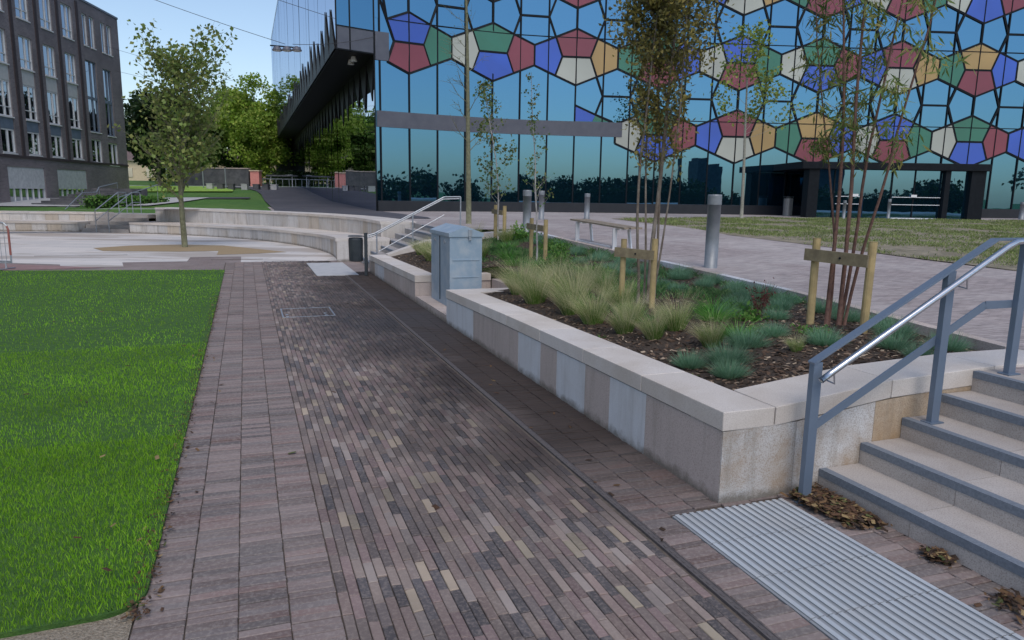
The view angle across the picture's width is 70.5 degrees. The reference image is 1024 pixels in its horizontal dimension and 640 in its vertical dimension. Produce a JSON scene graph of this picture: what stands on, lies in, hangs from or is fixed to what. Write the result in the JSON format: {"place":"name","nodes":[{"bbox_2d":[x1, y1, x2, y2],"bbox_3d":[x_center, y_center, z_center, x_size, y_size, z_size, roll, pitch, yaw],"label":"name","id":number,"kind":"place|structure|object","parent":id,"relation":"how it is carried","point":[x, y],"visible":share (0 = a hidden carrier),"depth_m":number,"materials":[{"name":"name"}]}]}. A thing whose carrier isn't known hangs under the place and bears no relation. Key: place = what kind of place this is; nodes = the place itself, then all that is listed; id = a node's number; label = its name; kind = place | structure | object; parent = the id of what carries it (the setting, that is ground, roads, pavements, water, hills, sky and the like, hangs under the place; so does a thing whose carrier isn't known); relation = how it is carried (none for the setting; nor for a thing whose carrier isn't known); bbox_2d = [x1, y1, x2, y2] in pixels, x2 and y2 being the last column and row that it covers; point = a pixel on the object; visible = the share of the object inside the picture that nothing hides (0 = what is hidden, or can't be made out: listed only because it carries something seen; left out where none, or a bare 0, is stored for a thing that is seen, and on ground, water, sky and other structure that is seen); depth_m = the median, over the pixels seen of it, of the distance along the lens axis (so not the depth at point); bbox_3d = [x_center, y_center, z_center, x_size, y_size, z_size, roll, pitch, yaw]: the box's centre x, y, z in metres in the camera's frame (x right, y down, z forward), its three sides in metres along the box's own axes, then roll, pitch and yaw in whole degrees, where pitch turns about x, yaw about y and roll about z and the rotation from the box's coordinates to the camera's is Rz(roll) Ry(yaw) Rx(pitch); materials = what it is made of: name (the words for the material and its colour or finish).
{"place":"outdoors","nodes":[
{"label":"outdoors","id":0,"kind":"place"},
{"bbox_2d":[0,606,135,639],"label":"gravel margin","id":1,"kind":"object","parent":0,"point":[112,628],"depth_m":3.30,"materials":[{"name":"gravel"}]},
{"bbox_2d":[0,197,208,205],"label":"ramp","id":2,"kind":"structure","parent":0,"point":[29,202],"depth_m":45.09,"materials":[{"name":"concrete"}]},
{"bbox_2d":[0,269,224,638],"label":"grass","id":3,"kind":"structure","parent":0,"point":[51,499],"depth_m":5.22,"materials":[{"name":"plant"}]},
{"bbox_2d":[0,231,336,266],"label":"slab paving","id":4,"kind":"structure","parent":0,"point":[39,247],"depth_m":23.58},
{"bbox_2d":[81,213,155,232],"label":"stone steps","id":5,"kind":"structure","parent":4,"relation":"on","point":[118,223],"depth_m":32.84,"materials":[{"name":"stone"}]},
{"bbox_2d":[95,244,282,254],"bbox_3d":[-10.476,-2.365,24.118,6.490,0.001,3.412,3,10,10],"label":"tree surround","id":6,"kind":"object","parent":4,"relation":"on","point":[221,249],"visible":0.92,"depth_m":23.98,"materials":[{"name":"gravel"}]},
{"bbox_2d":[107,19,239,246],"bbox_3d":[-10.762,-6.109,23.920,3.861,7.452,3.886,1,10,0],"label":"plaza tree","id":7,"kind":"object","parent":6,"relation":"on","point":[170,66],"visible":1,"depth_m":23.56,"materials":[{"name":"green plant"}]},
{"bbox_2d":[0,180,359,212],"bbox_3d":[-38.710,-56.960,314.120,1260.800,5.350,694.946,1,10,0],"label":"lawn","id":8,"kind":"structure","parent":0,"point":[255,201],"depth_m":45.59,"materials":[{"name":"green plant"}]},
{"bbox_2d":[0,0,129,202],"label":"brick building","id":9,"kind":"structure","parent":8,"relation":"on","point":[61,102],"depth_m":50.19,"materials":[{"name":"brown"}]},
{"bbox_2d":[0,79,14,117],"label":"window","id":10,"kind":"structure","parent":9,"relation":"in","point":[5,99],"depth_m":44.11,"materials":[{"name":"white"}]},
{"bbox_2d":[1,128,18,154],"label":"window","id":11,"kind":"structure","parent":9,"relation":"in","point":[8,139],"depth_m":44.40,"materials":[{"name":"white"}]},
{"bbox_2d":[18,35,34,72],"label":"window","id":12,"kind":"structure","parent":9,"relation":"in","point":[24,43],"depth_m":46.24,"materials":[{"name":"white"}]},
{"bbox_2d":[7,166,45,201],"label":"window","id":13,"kind":"structure","parent":9,"relation":"in","point":[15,194],"depth_m":46.41,"materials":[{"name":"white"}]},
{"bbox_2d":[23,85,39,122],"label":"window","id":14,"kind":"structure","parent":9,"relation":"in","point":[29,92],"depth_m":46.78,"materials":[{"name":"white"}]},
{"bbox_2d":[27,132,42,156],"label":"window","id":15,"kind":"structure","parent":9,"relation":"in","point":[33,138],"depth_m":47.24,"materials":[{"name":"white"}]},
{"bbox_2d":[39,0,53,32],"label":"window","id":16,"kind":"structure","parent":9,"relation":"in","point":[44,8],"depth_m":48.57,"materials":[{"name":"white"}]},
{"bbox_2d":[43,44,57,78],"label":"window","id":17,"kind":"structure","parent":9,"relation":"in","point":[48,52],"depth_m":49.06,"materials":[{"name":"white"}]},
{"bbox_2d":[47,91,61,126],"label":"window","id":18,"kind":"structure","parent":9,"relation":"in","point":[53,107],"depth_m":49.63,"materials":[{"name":"white"}]},
{"bbox_2d":[60,2,74,40],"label":"window","id":19,"kind":"structure","parent":9,"relation":"in","point":[65,10],"depth_m":51.33,"materials":[{"name":"white"}]},
{"bbox_2d":[65,52,77,84],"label":"window","id":20,"kind":"structure","parent":9,"relation":"in","point":[69,59],"depth_m":51.86,"materials":[{"name":"white"}]},
{"bbox_2d":[68,96,81,129],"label":"window","id":21,"kind":"structure","parent":9,"relation":"in","point":[73,102],"depth_m":52.40,"materials":[{"name":"white"}]},
{"bbox_2d":[85,60,101,133],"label":"window","id":22,"kind":"structure","parent":9,"relation":"in","point":[90,66],"depth_m":55.24,"materials":[{"name":"blue"}]},
{"bbox_2d":[103,69,116,137],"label":"window","id":23,"kind":"structure","parent":9,"relation":"in","point":[106,74],"depth_m":57.92,"materials":[{"name":"white"}]},
{"bbox_2d":[31,188,147,206],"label":"terrace steps","id":24,"kind":"structure","parent":8,"relation":"on","point":[66,200],"depth_m":46.38,"materials":[{"name":"concrete"}]},
{"bbox_2d":[75,194,169,207],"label":"hedge","id":25,"kind":"object","parent":8,"relation":"on","point":[93,201],"visible":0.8,"depth_m":42.76,"materials":[{"name":"plant"}]},
{"bbox_2d":[123,88,196,185],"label":"dark tree","id":26,"kind":"object","parent":8,"relation":"on","point":[133,107],"visible":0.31,"depth_m":74.27,"materials":[{"name":"green plant"}]},
{"bbox_2d":[138,93,228,167],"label":"broadleaf tree","id":27,"kind":"object","parent":8,"relation":"on","point":[218,154],"visible":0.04,"depth_m":95.25,"materials":[{"name":"green plant"}]},
{"bbox_2d":[127,150,275,182],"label":"cream house","id":28,"kind":"structure","parent":8,"relation":"on","point":[135,171],"depth_m":115.80,"materials":[{"name":"white"}]},
{"bbox_2d":[174,167,250,185],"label":"garden wall","id":29,"kind":"structure","parent":8,"relation":"on","point":[237,176],"depth_m":83.59,"materials":[{"name":"stone"}]},
{"bbox_2d":[207,84,260,167],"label":"broadleaf tree","id":30,"kind":"object","parent":8,"relation":"on","point":[225,163],"visible":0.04,"depth_m":99.87,"materials":[{"name":"green plant"}]},
{"bbox_2d":[208,72,290,161],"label":"broadleaf tree","id":31,"kind":"object","parent":8,"relation":"on","point":[239,107],"visible":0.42,"depth_m":89.64,"materials":[{"name":"green plant"}]},
{"bbox_2d":[225,109,292,183],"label":"broadleaf tree","id":32,"kind":"object","parent":8,"relation":"on","point":[266,153],"visible":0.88,"depth_m":88.03,"materials":[{"name":"green plant"}]},
{"bbox_2d":[268,170,303,185],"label":"hedge","id":33,"kind":"object","parent":8,"relation":"on","point":[287,180],"visible":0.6,"depth_m":88.39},
{"bbox_2d":[129,186,232,190],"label":"mown strip","id":34,"kind":"object","parent":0,"point":[195,188],"visible":0.25,"depth_m":66.44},
{"bbox_2d":[86,0,276,115],"label":"sky","id":35,"kind":"structure","parent":0,"point":[250,52],"materials":[{"name":"blue"}]},
{"bbox_2d":[129,185,270,186],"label":"cross path","id":36,"kind":"structure","parent":0,"point":[153,185],"depth_m":77.77,"materials":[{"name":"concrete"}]},
{"bbox_2d":[130,262,345,639],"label":"edge paving","id":37,"kind":"structure","parent":0,"point":[219,580],"depth_m":4.54,"materials":[{"name":"stone"}]},
{"bbox_2d":[116,295,221,621],"bbox_3d":[-3.642,0.469,8.469,0.253,0.037,11.024,-3,11,-20],"label":"edge debris","id":38,"kind":"object","parent":37,"relation":"on","point":[133,609],"visible":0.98,"depth_m":4.13,"materials":[{"name":"soil"}]},
{"bbox_2d":[0,283,665,610],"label":"scattered leaves","id":39,"kind":"object","parent":37,"relation":"on","point":[435,506],"visible":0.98,"depth_m":5.05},
{"bbox_2d":[216,186,428,217],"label":"dark path","id":40,"kind":"structure","parent":0,"point":[296,199],"depth_m":43.21,"materials":[{"name":"asphalt"}]},
{"bbox_2d":[128,261,778,639],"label":"plaza bedding","id":41,"kind":"object","parent":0,"point":[668,556],"depth_m":4.64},
{"bbox_2d":[0,257,369,271],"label":"paved walkway","id":42,"kind":"structure","parent":41,"relation":"on","point":[203,263],"depth_m":18.95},
{"bbox_2d":[0,264,102,269],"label":"red brick patch","id":43,"kind":"object","parent":42,"relation":"on","point":[27,267],"visible":1,"depth_m":18.04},
{"bbox_2d":[306,262,358,275],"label":"pavement slab","id":44,"kind":"structure","parent":41,"relation":"on","point":[332,269],"depth_m":18.55,"materials":[{"name":"concrete"}]},
{"bbox_2d":[369,229,520,301],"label":"planter wall","id":45,"kind":"structure","parent":41,"relation":"on","point":[411,282],"depth_m":14.71,"materials":[{"name":"concrete"}]},
{"bbox_2d":[345,275,780,639],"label":"slot drain","id":46,"kind":"object","parent":41,"relation":"on","point":[758,626],"visible":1,"depth_m":4.62,"materials":[{"name":"metal"}]},
{"bbox_2d":[672,498,1023,639],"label":"tactile paving","id":47,"kind":"structure","parent":41,"relation":"on","point":[829,582],"depth_m":3.85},
{"bbox_2d":[818,369,1023,596],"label":"stone steps","id":48,"kind":"structure","parent":41,"relation":"on","point":[953,484],"depth_m":4.63,"materials":[{"name":"stone"}]},
{"bbox_2d":[792,238,1023,505],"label":"stair handrail","id":49,"kind":"object","parent":48,"relation":"on","point":[813,422],"visible":0.93,"depth_m":4.91,"materials":[{"name":"metal"}]},
{"bbox_2d":[262,261,761,639],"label":"lane paving","id":50,"kind":"structure","parent":0,"point":[533,508],"depth_m":4.59,"materials":[{"name":"brick"}]},
{"bbox_2d":[149,218,1020,349],"bbox_3d":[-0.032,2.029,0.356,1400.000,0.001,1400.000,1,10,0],"label":"ground","id":51,"kind":"structure","parent":0,"point":[491,270],"depth_m":19.51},
{"bbox_2d":[0,220,89,231],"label":"seat wall","id":52,"kind":"structure","parent":51,"relation":"on","point":[50,225],"depth_m":32.21,"materials":[{"name":"concrete"}]},
{"bbox_2d":[0,211,113,220],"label":"seat wall","id":53,"kind":"structure","parent":52,"relation":"on","point":[50,215],"depth_m":33.48,"materials":[{"name":"concrete"}]},
{"bbox_2d":[129,221,389,261],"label":"seat wall","id":54,"kind":"structure","parent":51,"relation":"on","point":[334,244],"depth_m":28.14,"materials":[{"name":"concrete"}]},
{"bbox_2d":[361,223,436,266],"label":"stone steps","id":55,"kind":"structure","parent":51,"relation":"on","point":[424,233],"depth_m":20.34,"materials":[{"name":"stone"}]},
{"bbox_2d":[367,196,460,254],"bbox_3d":[-2.571,-2.398,19.104,2.525,1.748,0.138,-3,11,-20],"label":"stair handrail","id":56,"kind":"object","parent":55,"relation":"on","point":[418,211],"visible":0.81,"depth_m":19.03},
{"bbox_2d":[446,288,1023,502],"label":"planter wall","id":57,"kind":"structure","parent":51,"relation":"on","point":[714,442],"depth_m":5.27,"materials":[{"name":"beige stone"}]},
{"bbox_2d":[268,207,1023,373],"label":"plaza paving","id":58,"kind":"structure","parent":0,"point":[787,265],"depth_m":13.24,"materials":[{"name":"stone"}]},
{"bbox_2d":[155,207,415,237],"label":"seat wall","id":59,"kind":"structure","parent":58,"relation":"on","point":[360,224],"depth_m":29.63,"materials":[{"name":"concrete"}]},
{"bbox_2d":[440,0,496,223],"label":"bare tree","id":60,"kind":"object","parent":58,"relation":"on","point":[468,177],"visible":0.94,"depth_m":21.65,"materials":[{"name":"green plant"}]},
{"bbox_2d":[523,190,531,232],"bbox_3d":[0.372,-2.661,17.939,0.275,1.100,0.275,1,10,0],"label":"bollard","id":61,"kind":"object","parent":58,"relation":"on","point":[527,195],"visible":0.67,"depth_m":17.84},
{"bbox_2d":[570,219,641,248],"bbox_3d":[1.965,-1.855,15.685,0.442,0.575,2.508,-3,11,-21],"label":"bench","id":62,"kind":"object","parent":58,"relation":"on","point":[616,227],"visible":0.88,"depth_m":15.32,"materials":[{"name":"white metal"}]},
{"bbox_2d":[271,0,1023,217],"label":"glass building","id":63,"kind":"structure","parent":58,"relation":"on","point":[371,123],"depth_m":37.73,"materials":[{"name":"blue"}]},
{"bbox_2d":[704,194,721,267],"bbox_3d":[3.434,-1.493,12.389,0.295,1.290,0.295,1,10,0],"label":"bollard","id":64,"kind":"object","parent":58,"relation":"on","point":[714,202],"visible":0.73,"depth_m":12.30,"materials":[{"name":"metal"}]},
{"bbox_2d":[533,231,1006,350],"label":"planter kerb","id":65,"kind":"structure","parent":58,"relation":"on","point":[985,343],"depth_m":8.72,"materials":[{"name":"concrete"}]},
{"bbox_2d":[773,161,990,219],"bbox_3d":[18.481,-6.600,37.108,9.050,2.680,4.320,1,10,0],"label":"entrance portal","id":66,"kind":"object","parent":58,"relation":"on","point":[913,190],"visible":0.81,"depth_m":35.29,"materials":[{"name":"metal"}]},
{"bbox_2d":[392,238,979,390],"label":"bark mulch","id":67,"kind":"object","parent":0,"point":[801,367],"visible":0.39,"depth_m":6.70,"materials":[{"name":"wood"}]},
{"bbox_2d":[471,78,518,238],"bbox_3d":[-0.495,-3.861,17.558,1.376,3.860,1.052,10,13,41],"label":"birch tree","id":68,"kind":"object","parent":67,"relation":"on","point":[488,120],"visible":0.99,"depth_m":17.50,"materials":[{"name":"green plant"}]},
{"bbox_2d":[481,250,545,294],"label":"feather grass","id":69,"kind":"object","parent":67,"relation":"on","point":[511,288],"depth_m":10.57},
{"bbox_2d":[494,261,559,303],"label":"feather grass","id":70,"kind":"object","parent":67,"relation":"on","point":[530,296],"depth_m":9.63,"materials":[{"name":"plant"}]},
{"bbox_2d":[526,218,547,260],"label":"tree stakes","id":71,"kind":"object","parent":67,"relation":"on","point":[531,226],"visible":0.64,"depth_m":13.88,"materials":[{"name":"wood"}]},
{"bbox_2d":[521,72,554,260],"bbox_3d":[0.481,-2.842,13.708,0.672,3.496,0.768,1,10,0],"label":"birch tree","id":72,"kind":"object","parent":67,"relation":"on","point":[532,121],"visible":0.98,"depth_m":13.57,"materials":[{"name":"green plant"}]},
{"bbox_2d":[516,253,575,296],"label":"feather grass","id":73,"kind":"object","parent":67,"relation":"on","point":[560,277],"depth_m":10.17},
{"bbox_2d":[530,273,598,314],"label":"feather grass","id":74,"kind":"object","parent":67,"relation":"on","point":[566,310],"depth_m":8.68,"materials":[{"name":"plant"}]},
{"bbox_2d":[534,256,598,299],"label":"feather grass","id":75,"kind":"object","parent":67,"relation":"on","point":[565,286],"depth_m":9.40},
{"bbox_2d":[551,276,619,324],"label":"feather grass","id":76,"kind":"object","parent":67,"relation":"on","point":[589,315],"depth_m":8.03,"materials":[{"name":"plant"}]},
{"bbox_2d":[564,252,612,287],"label":"feather grass","id":77,"kind":"object","parent":67,"relation":"on","point":[589,273],"depth_m":10.78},
{"bbox_2d":[576,258,619,294],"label":"feather grass","id":78,"kind":"object","parent":67,"relation":"on","point":[606,279],"depth_m":9.93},
{"bbox_2d":[585,270,641,307],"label":"feather grass","id":79,"kind":"object","parent":67,"relation":"on","point":[615,295],"depth_m":8.74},
{"bbox_2d":[596,297,647,333],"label":"feather grass","id":80,"kind":"object","parent":67,"relation":"on","point":[621,325],"depth_m":7.43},
{"bbox_2d":[599,287,650,322],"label":"feather grass","id":81,"kind":"object","parent":67,"relation":"on","point":[629,308],"depth_m":7.93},
{"bbox_2d":[614,239,657,307],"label":"tree stakes","id":82,"kind":"object","parent":67,"relation":"on","point":[623,252],"visible":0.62,"depth_m":8.78,"materials":[{"name":"wood"}]},
{"bbox_2d":[482,234,806,321],"bbox_3d":[0.990,-1.073,13.284,3.095,0.493,10.901,-3,11,-20],"label":"ground cover","id":83,"kind":"object","parent":67,"relation":"on","point":[715,292],"visible":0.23,"depth_m":10.50,"materials":[{"name":"plant"}]},
{"bbox_2d":[624,302,677,339],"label":"feather grass","id":84,"kind":"object","parent":67,"relation":"on","point":[656,331],"depth_m":7.08,"materials":[{"name":"plant"}]},
{"bbox_2d":[598,0,734,303],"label":"rowan tree","id":85,"kind":"object","parent":67,"relation":"on","point":[665,19],"visible":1,"depth_m":8.72,"materials":[{"name":"green plant"}]},
{"bbox_2d":[642,286,700,330],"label":"feather grass","id":86,"kind":"object","parent":67,"relation":"on","point":[673,324],"depth_m":7.38,"materials":[{"name":"plant"}]},
{"bbox_2d":[664,348,711,369],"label":"fescue tuft","id":87,"kind":"object","parent":67,"relation":"on","point":[689,363],"visible":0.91,"depth_m":6.04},
{"bbox_2d":[678,310,733,347],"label":"feather grass","id":88,"kind":"object","parent":67,"relation":"on","point":[708,336],"depth_m":6.67,"materials":[{"name":"plant"}]},
{"bbox_2d":[687,296,740,322],"bbox_3d":[2.191,-0.119,7.871,0.817,0.275,0.825,-2,10,-16],"label":"sedge clump","id":89,"kind":"object","parent":67,"relation":"on","point":[716,315],"visible":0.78,"depth_m":7.87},
{"bbox_2d":[697,339,759,365],"bbox_3d":[1.818,0.267,6.066,0.542,0.230,0.550,-5,12,-31],"label":"fescue tuft","id":90,"kind":"object","parent":67,"relation":"on","point":[722,354],"visible":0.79,"depth_m":6.04,"materials":[{"name":"plant"}]},
{"bbox_2d":[705,356,757,379],"bbox_3d":[1.722,0.371,5.704,0.433,0.180,0.424,-8,13,-40],"label":"fescue tuft","id":91,"kind":"object","parent":67,"relation":"on","point":[726,372],"visible":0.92,"depth_m":5.67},
{"bbox_2d":[721,323,776,348],"bbox_3d":[2.152,0.144,6.600,0.571,0.242,0.580,-6,12,-35],"label":"fescue tuft","id":92,"kind":"object","parent":67,"relation":"on","point":[744,338],"visible":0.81,"depth_m":6.56,"materials":[{"name":"plant"}]},
{"bbox_2d":[732,300,769,321],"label":"leafy shrub","id":93,"kind":"object","parent":67,"relation":"on","point":[751,314],"visible":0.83,"depth_m":7.81,"materials":[{"name":"green plant"}]},
{"bbox_2d":[745,280,776,316],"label":"red plant","id":94,"kind":"object","parent":67,"relation":"on","point":[766,298],"visible":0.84,"depth_m":8.03,"materials":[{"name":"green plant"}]},
{"bbox_2d":[754,320,793,337],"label":"fescue tuft","id":95,"kind":"object","parent":67,"relation":"on","point":[778,331],"visible":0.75,"depth_m":6.97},
{"bbox_2d":[796,324,848,346],"bbox_3d":[2.832,0.136,6.515,0.511,0.213,0.500,8,12,35],"label":"fescue tuft","id":96,"kind":"object","parent":67,"relation":"on","point":[817,338],"visible":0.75,"depth_m":6.49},
{"bbox_2d":[804,238,877,333],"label":"tree stakes","id":97,"kind":"object","parent":67,"relation":"on","point":[815,255],"visible":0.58,"depth_m":7.20,"materials":[{"name":"wood"}]},
{"bbox_2d":[789,0,978,324],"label":"willow tree","id":98,"kind":"object","parent":67,"relation":"on","point":[852,125],"visible":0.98,"depth_m":7.31,"materials":[{"name":"green plant"}]},
{"bbox_2d":[862,331,920,349],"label":"fescue tuft","id":99,"kind":"object","parent":67,"relation":"on","point":[892,343],"visible":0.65,"depth_m":6.37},
{"bbox_2d":[868,316,926,338],"bbox_3d":[3.708,0.063,7.005,0.608,0.241,0.600,0,10,-4],"label":"fescue tuft","id":100,"kind":"object","parent":67,"relation":"on","point":[887,325],"visible":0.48,"depth_m":6.96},
{"bbox_2d":[913,329,981,352],"bbox_3d":[3.828,0.180,6.362,0.544,0.221,0.523,1,10,0],"label":"fescue tuft","id":101,"kind":"object","parent":67,"relation":"on","point":[958,346],"visible":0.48,"depth_m":6.30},
{"bbox_2d":[348,271,1023,639],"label":"channel paving","id":102,"kind":"structure","parent":0,"point":[651,495],"depth_m":4.97,"materials":[{"name":"brick"}]},
{"bbox_2d":[348,233,367,275],"bbox_3d":[-3.671,-1.568,17.248,0.470,1.020,0.376,1,10,0],"label":"litter bin","id":103,"kind":"object","parent":102,"relation":"on","point":[355,244],"visible":1,"depth_m":17.12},
{"bbox_2d":[416,278,509,321],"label":"notch plinth","id":104,"kind":"structure","parent":102,"relation":"on","point":[429,303],"depth_m":12.50,"materials":[{"name":"concrete"}]},
{"bbox_2d":[430,223,483,304],"bbox_3d":[-0.969,-0.970,12.470,0.592,1.335,1.325,-3,11,-20],"label":"utility cabinet","id":105,"kind":"object","parent":104,"relation":"on","point":[456,256],"visible":0.82,"depth_m":11.94,"materials":[{"name":"metal"}]},
{"bbox_2d":[780,482,892,531],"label":"leaf litter","id":106,"kind":"object","parent":102,"relation":"on","point":[835,506],"visible":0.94,"depth_m":4.63,"materials":[{"name":"plant"}]},
{"bbox_2d":[919,544,958,567],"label":"leaf litter","id":107,"kind":"object","parent":102,"relation":"on","point":[936,554],"visible":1,"depth_m":4.06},
{"bbox_2d":[974,587,1023,627],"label":"leaf litter","id":108,"kind":"object","parent":102,"relation":"on","point":[1017,600],"visible":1,"depth_m":3.62,"materials":[{"name":"plant"}]},
{"bbox_2d":[612,216,1023,270],"bbox_3d":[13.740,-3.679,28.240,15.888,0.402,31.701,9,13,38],"label":"turf","id":109,"kind":"structure","parent":0,"point":[804,229],"depth_m":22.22,"materials":[{"name":"plant"}]},
{"bbox_2d":[703,17,817,217],"bbox_3d":[10.170,-8.236,30.183,4.230,8.019,4.013,10,14,43],"label":"young tree","id":110,"kind":"object","parent":109,"relation":"on","point":[748,50],"visible":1,"depth_m":29.71,"materials":[{"name":"green plant"}]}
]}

